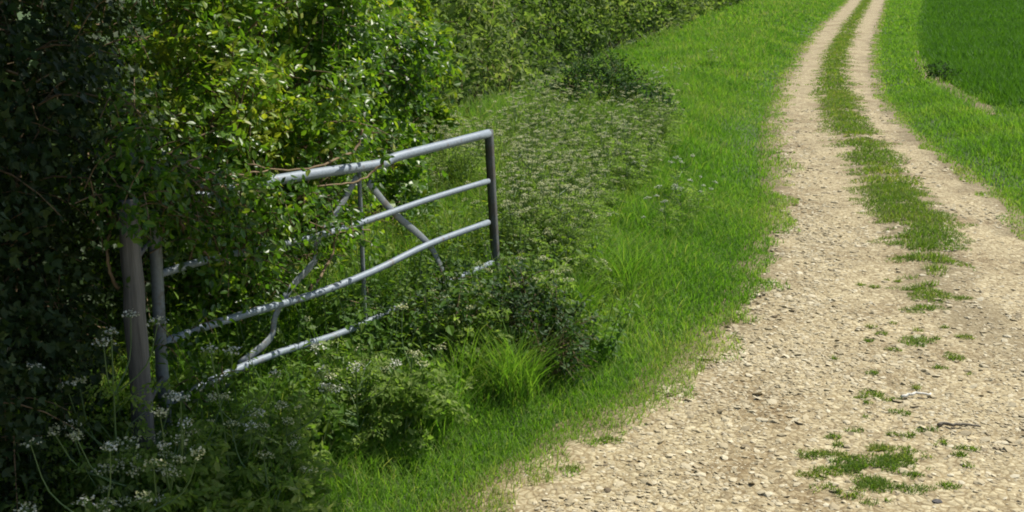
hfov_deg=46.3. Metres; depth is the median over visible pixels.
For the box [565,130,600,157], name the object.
cow parsley
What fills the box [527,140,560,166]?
cow parsley
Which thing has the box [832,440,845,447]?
grass tuft
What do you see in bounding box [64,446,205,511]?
cow parsley
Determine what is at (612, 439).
grass tuft
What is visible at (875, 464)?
grass tuft
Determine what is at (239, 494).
grass tussock
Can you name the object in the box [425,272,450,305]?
nettle
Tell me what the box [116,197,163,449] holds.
gatepost
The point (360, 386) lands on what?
dock plant
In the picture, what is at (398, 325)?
nettle
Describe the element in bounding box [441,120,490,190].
cow parsley
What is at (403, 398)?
cow parsley
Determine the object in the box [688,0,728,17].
hawthorn bush
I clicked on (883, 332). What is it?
grass tuft
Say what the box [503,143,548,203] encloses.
cow parsley
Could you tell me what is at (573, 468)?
grass tuft
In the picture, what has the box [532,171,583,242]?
cow parsley
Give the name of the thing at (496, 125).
cow parsley
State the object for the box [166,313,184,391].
nettle
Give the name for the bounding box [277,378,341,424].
dock plant
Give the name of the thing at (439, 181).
cow parsley
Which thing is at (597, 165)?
cow parsley
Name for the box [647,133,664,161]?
cow parsley
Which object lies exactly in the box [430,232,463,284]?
nettle
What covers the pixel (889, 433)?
grass tuft
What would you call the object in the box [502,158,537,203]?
cow parsley
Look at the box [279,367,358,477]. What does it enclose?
dock plant
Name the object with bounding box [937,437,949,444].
grass tuft
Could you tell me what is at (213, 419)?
nettle
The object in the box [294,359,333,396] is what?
nettle
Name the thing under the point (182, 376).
dock plant
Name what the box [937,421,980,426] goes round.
brown twig
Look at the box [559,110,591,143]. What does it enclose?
cow parsley
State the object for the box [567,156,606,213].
cow parsley
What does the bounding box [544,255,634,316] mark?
grass tussock
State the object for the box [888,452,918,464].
grass tuft
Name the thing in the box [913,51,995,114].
bare earth
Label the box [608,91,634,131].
cow parsley
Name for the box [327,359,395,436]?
cow parsley
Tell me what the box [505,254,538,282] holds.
dock plant
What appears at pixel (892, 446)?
grass tuft
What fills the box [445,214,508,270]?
nettle
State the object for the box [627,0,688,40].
hawthorn bush
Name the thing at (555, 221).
cow parsley
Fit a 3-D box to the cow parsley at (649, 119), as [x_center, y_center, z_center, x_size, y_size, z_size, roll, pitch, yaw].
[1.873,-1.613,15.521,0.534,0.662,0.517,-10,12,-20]
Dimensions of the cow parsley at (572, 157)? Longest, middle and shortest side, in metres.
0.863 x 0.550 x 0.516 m
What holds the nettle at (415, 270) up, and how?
on the ground at (21, 16)
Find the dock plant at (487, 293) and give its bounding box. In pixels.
[458,276,508,313]
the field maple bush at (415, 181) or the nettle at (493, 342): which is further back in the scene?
the field maple bush at (415, 181)
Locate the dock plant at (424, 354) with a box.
[390,335,470,390]
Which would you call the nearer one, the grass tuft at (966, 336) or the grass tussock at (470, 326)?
the grass tussock at (470, 326)
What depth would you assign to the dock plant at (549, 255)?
8.24 m
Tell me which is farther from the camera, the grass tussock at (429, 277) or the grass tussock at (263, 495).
the grass tussock at (429, 277)
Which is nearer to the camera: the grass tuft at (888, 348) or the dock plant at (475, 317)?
the dock plant at (475, 317)
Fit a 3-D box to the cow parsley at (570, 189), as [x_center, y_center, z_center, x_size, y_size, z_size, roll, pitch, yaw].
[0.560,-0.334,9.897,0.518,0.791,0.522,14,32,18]
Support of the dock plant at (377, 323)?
on the ground at (21, 16)
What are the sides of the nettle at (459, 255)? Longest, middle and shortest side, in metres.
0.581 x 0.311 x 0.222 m
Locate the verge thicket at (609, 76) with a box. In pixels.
[530,44,687,115]
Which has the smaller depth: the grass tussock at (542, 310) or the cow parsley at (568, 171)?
the grass tussock at (542, 310)
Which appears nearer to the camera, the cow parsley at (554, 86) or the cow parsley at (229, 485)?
the cow parsley at (229, 485)
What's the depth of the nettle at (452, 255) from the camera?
7.88 m
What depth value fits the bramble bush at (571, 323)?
7.50 m
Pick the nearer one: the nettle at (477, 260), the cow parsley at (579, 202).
the nettle at (477, 260)
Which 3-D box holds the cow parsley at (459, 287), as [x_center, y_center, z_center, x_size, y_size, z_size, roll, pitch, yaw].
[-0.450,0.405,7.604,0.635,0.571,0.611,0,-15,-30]
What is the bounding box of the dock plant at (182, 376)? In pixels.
[151,350,200,402]
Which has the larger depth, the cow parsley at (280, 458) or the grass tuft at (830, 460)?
the grass tuft at (830, 460)
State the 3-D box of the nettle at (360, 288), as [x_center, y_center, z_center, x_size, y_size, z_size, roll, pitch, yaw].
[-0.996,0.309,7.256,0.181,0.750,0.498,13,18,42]
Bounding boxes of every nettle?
[1,393,47,484]
[41,457,79,511]
[56,433,96,490]
[57,440,117,511]
[74,370,97,456]
[75,406,118,477]
[79,381,130,444]
[92,349,116,424]
[93,331,130,418]
[100,411,130,451]
[108,365,157,452]
[116,304,174,343]
[117,319,125,359]
[117,403,131,451]
[127,379,176,444]
[146,295,193,343]
[148,322,215,372]
[150,352,210,433]
[151,361,175,434]
[152,387,179,432]
[153,366,177,437]
[153,402,162,450]
[154,391,180,440]
[155,376,213,456]
[157,409,183,454]
[164,274,207,314]
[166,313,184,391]
[167,351,226,441]
[182,395,203,431]
[182,408,214,462]
[185,279,229,355]
[186,354,242,457]
[191,381,233,440]
[192,349,217,407]
[194,307,235,384]
[194,357,230,417]
[196,357,244,432]
[210,357,267,425]
[213,350,257,428]
[214,321,262,398]
[218,337,237,391]
[230,312,252,390]
[231,360,295,443]
[232,394,254,458]
[240,284,279,382]
[247,358,289,405]
[255,380,293,422]
[256,277,296,352]
[262,396,277,436]
[266,333,309,415]
[273,334,287,387]
[278,380,323,450]
[281,360,320,418]
[285,278,318,336]
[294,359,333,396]
[309,239,360,316]
[309,243,373,326]
[310,251,353,335]
[317,267,350,333]
[333,295,392,375]
[344,243,393,293]
[345,278,406,358]
[347,222,378,296]
[348,284,374,365]
[352,304,406,370]
[358,300,397,360]
[364,217,391,261]
[365,247,408,291]
[366,245,401,296]
[369,286,384,355]
[371,295,393,347]
[379,316,420,383]
[381,310,437,374]
[386,281,422,349]
[387,230,427,279]
[389,276,409,312]
[390,262,411,297]
[391,233,422,280]
[391,289,414,355]
[395,176,434,235]
[395,253,443,304]
[396,258,437,365]
[397,187,421,248]
[397,285,427,348]
[398,196,437,241]
[399,271,443,358]
[401,239,468,282]
[409,247,441,304]
[410,256,422,284]
[411,221,455,280]
[411,281,445,343]
[412,184,446,252]
[418,262,445,361]
[419,259,469,287]
[421,181,458,225]
[422,237,475,281]
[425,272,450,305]
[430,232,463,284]
[438,316,483,363]
[441,242,510,320]
[442,201,455,232]
[445,168,461,202]
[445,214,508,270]
[447,242,476,267]
[450,236,486,276]
[452,237,472,265]
[462,216,504,270]
[463,217,484,265]
[464,240,487,281]
[467,251,511,287]
[468,205,487,237]
[469,257,505,285]
[472,213,489,265]
[474,284,509,364]
[475,219,498,256]
[476,290,513,349]
[477,221,512,267]
[481,228,525,277]
[481,231,529,279]
[492,117,502,138]
[492,253,527,285]
[493,263,527,345]
[498,245,523,289]
[500,237,519,270]
[502,245,526,289]
[506,184,560,247]
[518,219,543,286]
[529,236,558,275]
[539,332,567,385]
[556,237,586,286]
[560,214,605,288]
[565,268,606,345]
[575,293,602,339]
[581,299,608,349]
[594,282,642,361]
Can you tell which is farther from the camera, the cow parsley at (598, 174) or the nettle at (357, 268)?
the cow parsley at (598, 174)
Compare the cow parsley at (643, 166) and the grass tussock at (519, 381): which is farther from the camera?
the cow parsley at (643, 166)
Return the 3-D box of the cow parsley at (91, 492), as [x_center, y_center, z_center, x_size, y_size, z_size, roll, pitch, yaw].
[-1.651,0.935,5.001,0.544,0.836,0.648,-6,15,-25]
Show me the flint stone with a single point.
(937, 500)
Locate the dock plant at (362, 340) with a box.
[351,335,384,367]
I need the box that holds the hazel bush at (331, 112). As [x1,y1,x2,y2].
[0,0,461,362]
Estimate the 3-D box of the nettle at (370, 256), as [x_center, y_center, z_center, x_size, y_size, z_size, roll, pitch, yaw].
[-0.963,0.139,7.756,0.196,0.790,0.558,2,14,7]
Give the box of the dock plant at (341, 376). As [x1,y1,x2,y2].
[305,348,370,441]
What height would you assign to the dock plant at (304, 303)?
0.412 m
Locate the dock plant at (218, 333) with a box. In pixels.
[168,303,222,362]
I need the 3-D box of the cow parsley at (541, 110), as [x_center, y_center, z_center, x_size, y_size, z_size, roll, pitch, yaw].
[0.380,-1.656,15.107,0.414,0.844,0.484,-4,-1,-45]
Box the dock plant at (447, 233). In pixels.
[437,226,462,253]
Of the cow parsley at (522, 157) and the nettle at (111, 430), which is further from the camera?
the cow parsley at (522, 157)
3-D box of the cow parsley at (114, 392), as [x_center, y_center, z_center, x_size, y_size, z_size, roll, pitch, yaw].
[-1.629,0.795,5.000,0.596,1.117,0.651,10,18,34]
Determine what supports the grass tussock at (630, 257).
on the ground at (21, 16)
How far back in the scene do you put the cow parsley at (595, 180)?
10.69 m
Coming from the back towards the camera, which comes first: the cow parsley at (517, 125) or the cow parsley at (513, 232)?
the cow parsley at (517, 125)
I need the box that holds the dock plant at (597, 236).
[578,219,602,276]
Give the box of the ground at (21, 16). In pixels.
[17,0,1023,511]
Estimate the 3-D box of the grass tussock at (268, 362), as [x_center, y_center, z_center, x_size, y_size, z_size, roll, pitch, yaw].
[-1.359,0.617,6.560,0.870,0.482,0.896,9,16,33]
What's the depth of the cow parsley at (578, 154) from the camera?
10.57 m
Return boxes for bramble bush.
[277,271,561,381]
[331,253,608,388]
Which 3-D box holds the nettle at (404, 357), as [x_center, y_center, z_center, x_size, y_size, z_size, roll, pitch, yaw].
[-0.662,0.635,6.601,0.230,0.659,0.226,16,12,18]
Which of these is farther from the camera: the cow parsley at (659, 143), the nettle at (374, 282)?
the cow parsley at (659, 143)
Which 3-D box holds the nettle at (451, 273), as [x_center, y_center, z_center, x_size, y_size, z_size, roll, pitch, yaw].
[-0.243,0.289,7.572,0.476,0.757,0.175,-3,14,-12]
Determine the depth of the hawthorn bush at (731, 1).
66.17 m
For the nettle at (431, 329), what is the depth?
7.00 m
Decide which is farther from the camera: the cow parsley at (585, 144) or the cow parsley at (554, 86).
the cow parsley at (554, 86)
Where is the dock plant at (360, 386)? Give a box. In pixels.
[347,370,379,407]
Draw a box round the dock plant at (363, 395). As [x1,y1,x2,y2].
[324,367,384,453]
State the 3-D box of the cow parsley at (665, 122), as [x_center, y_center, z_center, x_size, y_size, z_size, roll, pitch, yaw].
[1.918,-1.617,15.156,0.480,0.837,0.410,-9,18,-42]
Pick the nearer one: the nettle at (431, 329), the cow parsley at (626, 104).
the nettle at (431, 329)
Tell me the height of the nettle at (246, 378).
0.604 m
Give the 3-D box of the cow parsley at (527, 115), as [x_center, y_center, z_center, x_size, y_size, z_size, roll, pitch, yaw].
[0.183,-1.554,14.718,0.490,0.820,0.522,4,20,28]
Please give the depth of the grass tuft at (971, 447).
6.57 m
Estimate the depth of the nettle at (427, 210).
9.48 m
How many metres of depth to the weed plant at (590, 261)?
8.86 m
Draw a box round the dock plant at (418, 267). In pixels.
[414,265,461,318]
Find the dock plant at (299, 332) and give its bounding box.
[250,301,304,375]
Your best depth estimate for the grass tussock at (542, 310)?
7.64 m
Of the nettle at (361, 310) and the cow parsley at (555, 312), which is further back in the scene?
the cow parsley at (555, 312)
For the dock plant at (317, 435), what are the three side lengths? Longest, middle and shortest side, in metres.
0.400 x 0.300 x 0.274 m
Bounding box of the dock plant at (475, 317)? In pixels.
[467,316,488,348]
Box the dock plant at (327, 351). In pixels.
[302,341,351,401]
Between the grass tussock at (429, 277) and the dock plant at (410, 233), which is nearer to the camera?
the grass tussock at (429, 277)
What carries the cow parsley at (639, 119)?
on the ground at (21, 16)
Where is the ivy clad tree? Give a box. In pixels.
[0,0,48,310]
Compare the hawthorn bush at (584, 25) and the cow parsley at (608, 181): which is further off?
the hawthorn bush at (584, 25)
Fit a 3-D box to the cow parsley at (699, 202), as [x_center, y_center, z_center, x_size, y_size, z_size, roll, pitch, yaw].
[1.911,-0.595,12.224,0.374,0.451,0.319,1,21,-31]
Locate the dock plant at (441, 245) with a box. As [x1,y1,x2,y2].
[430,229,450,261]
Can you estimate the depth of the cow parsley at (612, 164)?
11.73 m
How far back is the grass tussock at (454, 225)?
9.44 m
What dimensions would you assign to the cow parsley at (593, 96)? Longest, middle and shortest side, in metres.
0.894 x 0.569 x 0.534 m
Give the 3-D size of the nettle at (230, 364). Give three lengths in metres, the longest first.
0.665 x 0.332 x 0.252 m
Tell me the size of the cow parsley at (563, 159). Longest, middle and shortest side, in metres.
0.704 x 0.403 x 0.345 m
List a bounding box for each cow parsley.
[0,347,91,511]
[13,437,117,511]
[45,308,179,497]
[45,423,212,511]
[47,376,186,511]
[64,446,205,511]
[65,428,171,511]
[70,428,224,511]
[83,457,226,511]
[85,405,244,511]
[85,454,185,511]
[86,418,231,510]
[111,393,229,511]
[116,392,258,511]
[185,343,294,501]
[208,391,328,481]
[219,383,334,506]
[223,418,338,511]
[241,422,346,511]
[242,404,332,503]
[294,343,404,455]
[301,316,378,388]
[325,352,418,473]
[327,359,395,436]
[360,303,460,457]
[381,342,477,442]
[392,123,430,177]
[405,124,443,179]
[419,304,513,374]
[423,122,440,166]
[423,125,454,173]
[423,276,492,320]
[426,118,473,188]
[428,286,517,388]
[428,289,475,360]
[429,122,475,169]
[430,167,453,199]
[437,115,462,179]
[440,124,482,193]
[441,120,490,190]
[447,145,481,181]
[460,261,503,292]
[462,167,532,256]
[463,124,504,175]
[469,94,506,134]
[472,110,501,158]
[474,106,509,142]
[477,157,513,197]
[481,284,556,328]
[482,132,517,165]
[485,187,523,254]
[488,149,536,228]
[490,179,547,266]
[494,92,525,143]
[494,112,515,146]
[494,138,519,169]
[495,132,556,192]
[496,126,525,152]
[496,136,548,226]
[497,160,535,218]
[497,171,539,238]
[498,97,528,123]
[498,141,522,165]
[499,200,578,265]
[500,275,574,353]
[501,182,554,254]
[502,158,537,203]
[503,142,543,174]
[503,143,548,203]
[503,177,550,240]
[504,89,539,130]
[505,222,535,257]
[506,167,545,226]
[506,232,565,268]
[507,117,535,149]
[509,95,545,124]
[512,255,582,311]
[513,117,558,189]
[515,126,556,177]
[517,79,548,121]
[518,103,556,161]
[518,193,569,255]
[520,96,536,142]
[521,125,549,158]
[522,270,603,347]
[523,109,550,147]
[523,139,559,202]
[525,82,555,136]
[525,91,552,143]
[525,112,553,149]
[526,72,561,114]
[526,74,550,111]
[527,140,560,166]
[530,151,570,213]
[530,223,589,296]
[532,136,566,174]
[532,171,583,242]
[534,99,564,135]
[534,176,571,215]
[537,162,587,267]
[538,69,566,105]
[538,168,567,221]
[539,117,574,162]
[539,133,568,159]
[539,171,593,255]
[540,99,577,139]
[540,184,605,257]
[542,75,571,131]
[542,88,584,131]
[543,140,569,176]
[544,122,573,157]
[545,191,597,280]
[546,141,585,186]
[547,90,569,110]
[547,114,579,146]
[547,149,593,204]
[547,155,596,211]
[548,105,578,145]
[551,150,590,173]
[552,128,594,174]
[553,158,574,195]
[554,119,577,152]
[554,178,595,232]
[556,167,603,236]
[558,190,615,253]
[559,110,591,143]
[560,108,604,158]
[560,132,589,163]
[560,178,609,233]
[563,100,596,142]
[564,136,598,174]
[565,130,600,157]
[566,134,624,216]
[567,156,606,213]
[568,130,598,168]
[569,104,587,130]
[570,81,602,128]
[571,75,603,117]
[571,165,610,236]
[571,169,613,238]
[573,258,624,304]
[577,155,610,194]
[580,102,607,146]
[583,161,608,201]
[584,85,617,136]
[584,100,613,133]
[584,138,605,171]
[585,144,617,177]
[586,170,614,229]
[587,111,636,188]
[587,154,630,218]
[588,99,625,158]
[590,131,626,193]
[594,118,628,156]
[597,116,629,165]
[603,131,655,190]
[604,104,634,159]
[604,171,628,215]
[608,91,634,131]
[609,142,647,202]
[610,104,648,185]
[612,87,635,119]
[612,114,643,149]
[612,120,651,188]
[614,152,648,193]
[618,105,640,133]
[619,84,659,146]
[622,137,655,190]
[623,104,641,137]
[631,77,660,123]
[631,138,664,186]
[636,107,667,162]
[636,118,664,165]
[637,127,663,155]
[640,124,673,182]
[641,194,685,231]
[642,107,677,143]
[643,65,664,89]
[645,87,684,157]
[647,82,687,134]
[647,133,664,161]
[650,96,680,152]
[654,69,675,94]
[654,184,701,221]
[655,100,677,139]
[660,154,697,204]
[661,104,680,146]
[665,63,683,80]
[681,176,716,212]
[704,47,718,66]
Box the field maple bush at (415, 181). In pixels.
[174,0,448,237]
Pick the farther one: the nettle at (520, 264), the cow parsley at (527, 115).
the cow parsley at (527, 115)
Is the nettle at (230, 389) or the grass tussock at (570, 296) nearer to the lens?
the nettle at (230, 389)
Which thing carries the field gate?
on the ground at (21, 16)
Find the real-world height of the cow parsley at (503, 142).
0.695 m
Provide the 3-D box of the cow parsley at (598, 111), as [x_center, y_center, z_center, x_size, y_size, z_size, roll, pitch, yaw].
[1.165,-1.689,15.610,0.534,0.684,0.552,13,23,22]
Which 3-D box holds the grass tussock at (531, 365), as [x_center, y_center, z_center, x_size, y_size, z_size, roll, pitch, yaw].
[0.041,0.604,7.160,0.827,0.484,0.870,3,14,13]
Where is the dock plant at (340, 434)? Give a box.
[306,363,367,461]
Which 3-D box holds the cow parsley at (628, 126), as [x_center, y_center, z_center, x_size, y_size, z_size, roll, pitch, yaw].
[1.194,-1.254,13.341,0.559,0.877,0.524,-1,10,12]
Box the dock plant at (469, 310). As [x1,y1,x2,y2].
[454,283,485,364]
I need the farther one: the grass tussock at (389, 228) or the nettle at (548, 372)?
the grass tussock at (389, 228)
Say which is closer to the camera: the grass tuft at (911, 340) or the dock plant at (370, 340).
the dock plant at (370, 340)
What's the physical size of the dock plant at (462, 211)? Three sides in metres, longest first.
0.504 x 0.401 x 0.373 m
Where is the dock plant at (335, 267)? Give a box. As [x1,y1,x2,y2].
[312,260,359,283]
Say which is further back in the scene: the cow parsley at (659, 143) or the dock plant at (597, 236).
the cow parsley at (659, 143)
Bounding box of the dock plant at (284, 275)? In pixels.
[246,253,307,317]
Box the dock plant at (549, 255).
[523,254,559,285]
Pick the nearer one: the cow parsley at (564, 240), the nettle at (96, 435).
the nettle at (96, 435)
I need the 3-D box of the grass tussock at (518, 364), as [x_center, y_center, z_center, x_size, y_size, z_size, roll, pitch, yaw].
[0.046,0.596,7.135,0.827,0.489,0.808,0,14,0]
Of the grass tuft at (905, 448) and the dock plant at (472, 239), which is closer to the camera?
the grass tuft at (905, 448)
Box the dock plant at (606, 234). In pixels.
[597,217,621,261]
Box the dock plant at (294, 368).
[275,364,315,440]
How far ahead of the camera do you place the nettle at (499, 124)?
13.15 m
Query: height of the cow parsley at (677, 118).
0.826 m
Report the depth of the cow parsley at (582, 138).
12.86 m
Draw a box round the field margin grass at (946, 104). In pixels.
[865,0,1023,239]
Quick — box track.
[436,0,1023,511]
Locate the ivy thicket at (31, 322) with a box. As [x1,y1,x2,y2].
[0,0,213,511]
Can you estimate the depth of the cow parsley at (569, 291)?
7.86 m
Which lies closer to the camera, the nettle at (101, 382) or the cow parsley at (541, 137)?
the nettle at (101, 382)
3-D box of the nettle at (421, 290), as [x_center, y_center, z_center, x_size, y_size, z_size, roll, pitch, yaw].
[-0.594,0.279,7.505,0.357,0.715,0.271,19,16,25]
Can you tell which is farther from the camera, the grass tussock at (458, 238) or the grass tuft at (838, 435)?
the grass tussock at (458, 238)
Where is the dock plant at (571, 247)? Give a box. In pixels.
[540,228,581,282]
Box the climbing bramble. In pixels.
[71,80,394,431]
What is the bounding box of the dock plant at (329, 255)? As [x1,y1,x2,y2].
[315,240,343,279]
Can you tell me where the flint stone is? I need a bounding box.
[932,499,942,502]
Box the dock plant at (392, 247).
[369,220,405,284]
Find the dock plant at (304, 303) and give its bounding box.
[287,302,305,335]
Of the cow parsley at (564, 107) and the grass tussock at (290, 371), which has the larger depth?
the cow parsley at (564, 107)
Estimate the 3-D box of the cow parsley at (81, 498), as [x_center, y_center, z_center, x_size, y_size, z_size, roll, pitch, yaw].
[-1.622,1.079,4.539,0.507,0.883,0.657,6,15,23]
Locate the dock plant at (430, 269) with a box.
[422,268,463,290]
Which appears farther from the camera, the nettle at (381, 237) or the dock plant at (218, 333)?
the nettle at (381, 237)
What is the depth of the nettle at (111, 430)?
5.41 m
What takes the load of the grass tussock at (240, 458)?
on the ground at (21, 16)
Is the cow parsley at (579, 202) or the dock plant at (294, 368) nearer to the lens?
the dock plant at (294, 368)
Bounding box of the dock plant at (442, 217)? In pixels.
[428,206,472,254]
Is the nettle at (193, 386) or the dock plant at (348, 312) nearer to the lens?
the nettle at (193, 386)
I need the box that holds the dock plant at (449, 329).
[433,286,473,371]
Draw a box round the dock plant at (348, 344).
[305,318,357,383]
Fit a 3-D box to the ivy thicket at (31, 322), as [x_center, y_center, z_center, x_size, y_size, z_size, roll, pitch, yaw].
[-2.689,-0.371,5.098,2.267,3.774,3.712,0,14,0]
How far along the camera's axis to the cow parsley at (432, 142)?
11.95 m
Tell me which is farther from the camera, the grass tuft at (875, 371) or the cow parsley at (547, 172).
the cow parsley at (547, 172)
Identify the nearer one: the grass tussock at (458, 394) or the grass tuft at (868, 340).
the grass tussock at (458, 394)
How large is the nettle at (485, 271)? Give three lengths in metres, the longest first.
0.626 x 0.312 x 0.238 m
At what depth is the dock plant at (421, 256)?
8.43 m
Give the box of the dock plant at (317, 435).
[309,411,334,481]
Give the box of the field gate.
[148,129,500,442]
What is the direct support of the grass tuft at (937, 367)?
on the track
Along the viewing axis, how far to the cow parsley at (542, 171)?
10.29 m
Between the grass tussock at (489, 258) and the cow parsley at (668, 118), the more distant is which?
the cow parsley at (668, 118)
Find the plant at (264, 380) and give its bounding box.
[239,352,317,442]
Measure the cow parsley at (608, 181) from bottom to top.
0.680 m
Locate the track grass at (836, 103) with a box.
[805,0,978,289]
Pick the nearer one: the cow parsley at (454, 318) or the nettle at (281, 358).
the nettle at (281, 358)
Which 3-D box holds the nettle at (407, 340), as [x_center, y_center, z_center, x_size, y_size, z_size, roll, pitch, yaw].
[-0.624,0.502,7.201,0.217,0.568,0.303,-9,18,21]
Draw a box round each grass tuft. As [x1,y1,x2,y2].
[558,463,585,472]
[586,435,625,444]
[794,448,829,459]
[795,447,841,455]
[796,469,828,479]
[809,463,844,476]
[809,480,888,492]
[816,447,847,455]
[823,431,841,439]
[827,462,865,473]
[828,454,854,463]
[831,452,930,479]
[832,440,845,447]
[838,451,863,461]
[838,491,864,499]
[844,461,866,469]
[848,460,901,468]
[849,425,863,432]
[850,472,890,484]
[853,394,868,398]
[855,478,902,490]
[859,388,884,398]
[859,496,878,504]
[864,337,873,342]
[865,369,878,375]
[865,440,889,448]
[866,444,886,451]
[868,284,883,287]
[875,330,888,335]
[876,444,927,460]
[877,453,897,461]
[879,482,936,494]
[880,442,895,450]
[881,395,901,401]
[883,429,901,435]
[883,453,911,461]
[886,347,902,351]
[887,408,910,415]
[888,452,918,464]
[898,303,949,313]
[898,334,937,346]
[899,430,916,438]
[906,469,924,476]
[907,286,960,303]
[910,383,921,388]
[914,424,939,431]
[932,364,947,368]
[935,479,961,489]
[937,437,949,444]
[942,351,966,360]
[949,294,971,299]
[950,448,969,456]
[953,444,969,449]
[954,333,976,338]
[961,460,974,467]
[966,445,980,450]
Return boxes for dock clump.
[918,59,970,82]
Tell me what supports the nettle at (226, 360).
on the ground at (21, 16)
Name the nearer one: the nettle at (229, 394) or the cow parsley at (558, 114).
the nettle at (229, 394)
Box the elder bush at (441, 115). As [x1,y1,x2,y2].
[272,0,469,175]
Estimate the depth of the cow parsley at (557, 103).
16.23 m
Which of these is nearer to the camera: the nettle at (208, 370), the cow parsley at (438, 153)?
the nettle at (208, 370)
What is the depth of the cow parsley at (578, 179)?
9.98 m
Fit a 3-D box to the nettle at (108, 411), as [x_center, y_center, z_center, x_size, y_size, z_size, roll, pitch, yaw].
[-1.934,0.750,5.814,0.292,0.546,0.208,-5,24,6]
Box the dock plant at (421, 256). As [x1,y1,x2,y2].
[403,239,432,272]
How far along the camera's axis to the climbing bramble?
5.59 m
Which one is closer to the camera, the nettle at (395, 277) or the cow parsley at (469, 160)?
the nettle at (395, 277)
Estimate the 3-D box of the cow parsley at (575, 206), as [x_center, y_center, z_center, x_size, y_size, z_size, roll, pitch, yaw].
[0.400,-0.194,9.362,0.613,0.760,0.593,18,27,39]
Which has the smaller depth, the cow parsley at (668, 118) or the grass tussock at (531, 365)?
the grass tussock at (531, 365)
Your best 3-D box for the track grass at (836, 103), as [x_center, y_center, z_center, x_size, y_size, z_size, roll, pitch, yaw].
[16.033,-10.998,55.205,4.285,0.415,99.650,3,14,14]
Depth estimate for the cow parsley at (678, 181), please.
12.52 m
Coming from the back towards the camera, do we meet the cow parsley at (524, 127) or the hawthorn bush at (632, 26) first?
the hawthorn bush at (632, 26)
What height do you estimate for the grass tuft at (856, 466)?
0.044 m
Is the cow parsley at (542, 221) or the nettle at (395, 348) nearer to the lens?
the nettle at (395, 348)
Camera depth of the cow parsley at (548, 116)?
14.59 m
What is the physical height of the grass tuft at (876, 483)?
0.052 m
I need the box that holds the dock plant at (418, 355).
[400,337,428,370]
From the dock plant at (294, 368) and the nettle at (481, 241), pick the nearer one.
the dock plant at (294, 368)
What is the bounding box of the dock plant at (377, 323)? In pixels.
[326,290,380,353]
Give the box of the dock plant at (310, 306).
[288,278,324,336]
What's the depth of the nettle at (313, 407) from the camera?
5.97 m
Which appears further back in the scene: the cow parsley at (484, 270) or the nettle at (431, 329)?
the cow parsley at (484, 270)
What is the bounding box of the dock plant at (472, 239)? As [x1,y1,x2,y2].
[448,221,488,255]
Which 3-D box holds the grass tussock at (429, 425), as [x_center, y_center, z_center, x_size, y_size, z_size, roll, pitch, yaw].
[-0.442,0.794,6.496,0.860,0.487,0.831,0,14,0]
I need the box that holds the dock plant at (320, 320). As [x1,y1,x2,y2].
[262,284,347,372]
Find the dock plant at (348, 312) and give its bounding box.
[314,297,356,341]
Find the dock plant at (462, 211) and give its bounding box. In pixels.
[448,200,486,226]
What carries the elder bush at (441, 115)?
on the ground at (21, 16)
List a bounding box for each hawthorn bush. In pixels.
[410,0,460,58]
[414,0,503,122]
[428,0,544,116]
[439,0,545,106]
[465,0,571,95]
[480,0,604,79]
[507,0,624,68]
[545,0,664,59]
[585,0,656,47]
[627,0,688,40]
[632,0,709,31]
[674,0,720,22]
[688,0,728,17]
[705,0,743,10]
[722,0,751,5]
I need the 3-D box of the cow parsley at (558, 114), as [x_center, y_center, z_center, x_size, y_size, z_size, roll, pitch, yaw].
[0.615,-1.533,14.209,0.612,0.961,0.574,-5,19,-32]
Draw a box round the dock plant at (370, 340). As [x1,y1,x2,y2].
[359,334,392,408]
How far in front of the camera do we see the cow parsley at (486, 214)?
9.02 m
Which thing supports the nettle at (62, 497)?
on the ground at (21, 16)
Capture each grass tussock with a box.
[76,407,236,473]
[97,393,296,487]
[156,412,315,499]
[161,400,337,497]
[170,360,342,432]
[193,425,299,510]
[197,328,327,396]
[212,430,347,511]
[217,325,369,397]
[263,307,375,365]
[280,340,406,414]
[282,329,404,395]
[329,289,431,355]
[335,289,465,354]
[336,271,424,312]
[338,337,480,421]
[340,288,425,355]
[343,279,456,328]
[354,265,482,294]
[364,208,415,253]
[368,261,482,291]
[375,347,498,450]
[390,337,519,432]
[399,297,514,355]
[403,208,480,237]
[408,252,500,284]
[411,218,484,255]
[412,301,506,349]
[412,304,527,399]
[430,220,500,260]
[439,248,510,283]
[445,236,546,284]
[448,316,572,398]
[451,318,561,413]
[456,236,519,276]
[456,249,530,284]
[471,250,568,283]
[471,313,582,399]
[504,293,578,348]
[541,254,620,303]
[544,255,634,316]
[550,278,591,339]
[553,261,619,316]
[577,216,638,268]
[585,231,658,295]
[593,229,666,281]
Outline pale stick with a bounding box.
[900,391,930,397]
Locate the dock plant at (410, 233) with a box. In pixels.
[391,216,419,258]
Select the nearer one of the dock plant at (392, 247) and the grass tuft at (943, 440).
the grass tuft at (943, 440)
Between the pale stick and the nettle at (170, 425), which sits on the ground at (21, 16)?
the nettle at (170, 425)
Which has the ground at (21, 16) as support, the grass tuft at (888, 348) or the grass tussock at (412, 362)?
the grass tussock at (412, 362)
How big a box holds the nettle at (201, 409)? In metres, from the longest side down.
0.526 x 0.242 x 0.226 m
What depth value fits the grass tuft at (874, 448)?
6.56 m
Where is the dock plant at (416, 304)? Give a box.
[401,281,432,334]
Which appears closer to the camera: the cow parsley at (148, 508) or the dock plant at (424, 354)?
the cow parsley at (148, 508)
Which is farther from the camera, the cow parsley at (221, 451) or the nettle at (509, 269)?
the nettle at (509, 269)
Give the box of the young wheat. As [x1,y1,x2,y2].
[915,0,1023,111]
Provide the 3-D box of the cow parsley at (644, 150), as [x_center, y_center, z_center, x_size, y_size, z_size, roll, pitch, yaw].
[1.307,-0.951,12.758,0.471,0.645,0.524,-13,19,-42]
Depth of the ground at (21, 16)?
9.43 m

